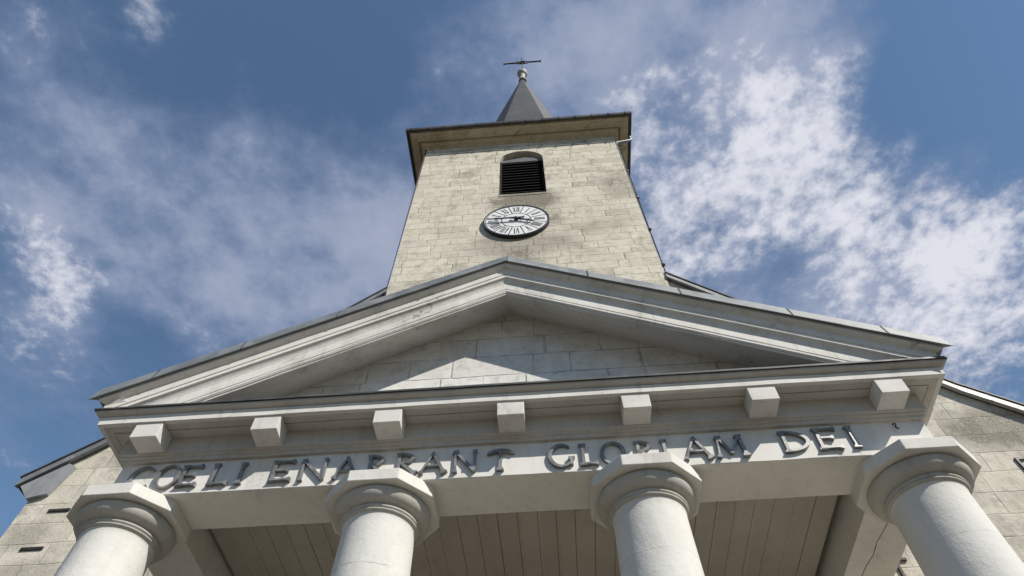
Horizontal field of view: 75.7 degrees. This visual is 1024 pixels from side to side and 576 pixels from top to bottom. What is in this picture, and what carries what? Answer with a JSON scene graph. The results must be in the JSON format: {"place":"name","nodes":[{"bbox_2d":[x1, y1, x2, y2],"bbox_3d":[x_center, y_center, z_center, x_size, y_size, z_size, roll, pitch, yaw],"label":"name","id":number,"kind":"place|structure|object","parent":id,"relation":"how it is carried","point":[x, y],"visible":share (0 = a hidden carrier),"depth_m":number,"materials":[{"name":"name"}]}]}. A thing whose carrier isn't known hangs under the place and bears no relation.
{"place":"outdoors","nodes":[
{"label":"outdoors","id":0,"kind":"place"},
{"bbox_2d":[0,271,1023,575],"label":"church nave","id":1,"kind":"structure","parent":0,"point":[982,427],"depth_m":9.48,"materials":[{"name":"stone"}]},
{"bbox_2d":[0,0,1023,537],"label":"sky","id":2,"kind":"structure","parent":0,"point":[181,181],"materials":[{"name":"blue"}]},
{"bbox_3d":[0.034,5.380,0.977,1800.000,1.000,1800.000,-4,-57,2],"label":"ground","id":3,"kind":"structure","parent":0,"visible":0},
{"bbox_2d":[384,57,670,295],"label":"bell tower","id":4,"kind":"structure","parent":3,"relation":"on","point":[570,176],"depth_m":17.32,"materials":[{"name":"stone"}]},
{"bbox_2d":[483,205,549,238],"bbox_3d":[0.102,-1.650,15.914,1.600,1.600,0.168,-4,-57,2],"label":"tower clock","id":5,"kind":"object","parent":4,"relation":"attached to","point":[515,221],"visible":1,"depth_m":15.82,"materials":[{"name":"white paint"}]},
{"bbox_2d":[499,157,546,196],"bbox_3d":[0.283,-3.093,18.536,1.264,2.890,0.292,-4,-57,2],"label":"louvre window","id":6,"kind":"structure","parent":4,"relation":"in","point":[520,176],"depth_m":18.66,"materials":[{"name":"black wood"}]},
{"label":"entrance steps","id":7,"kind":"structure","parent":3,"relation":"on","visible":0},
{"bbox_2d":[54,482,191,575],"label":"column","id":8,"kind":"structure","parent":7,"relation":"on","point":[129,529],"depth_m":5.99,"materials":[{"name":"stone"}]},
{"bbox_2d":[324,468,439,575],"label":"column","id":9,"kind":"structure","parent":7,"relation":"on","point":[384,522],"depth_m":5.86,"materials":[{"name":"stone"}]},
{"bbox_2d":[590,452,704,575],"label":"column","id":10,"kind":"structure","parent":7,"relation":"on","point":[644,507],"depth_m":5.73,"materials":[{"name":"stone"}]},
{"bbox_2d":[851,436,1023,575],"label":"column","id":11,"kind":"structure","parent":7,"relation":"on","point":[917,492],"depth_m":5.58,"materials":[{"name":"stone"}]},
{"bbox_2d":[87,256,953,575],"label":"portico","id":12,"kind":"structure","parent":11,"relation":"on","point":[505,406],"depth_m":6.64,"materials":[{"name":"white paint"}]}
]}

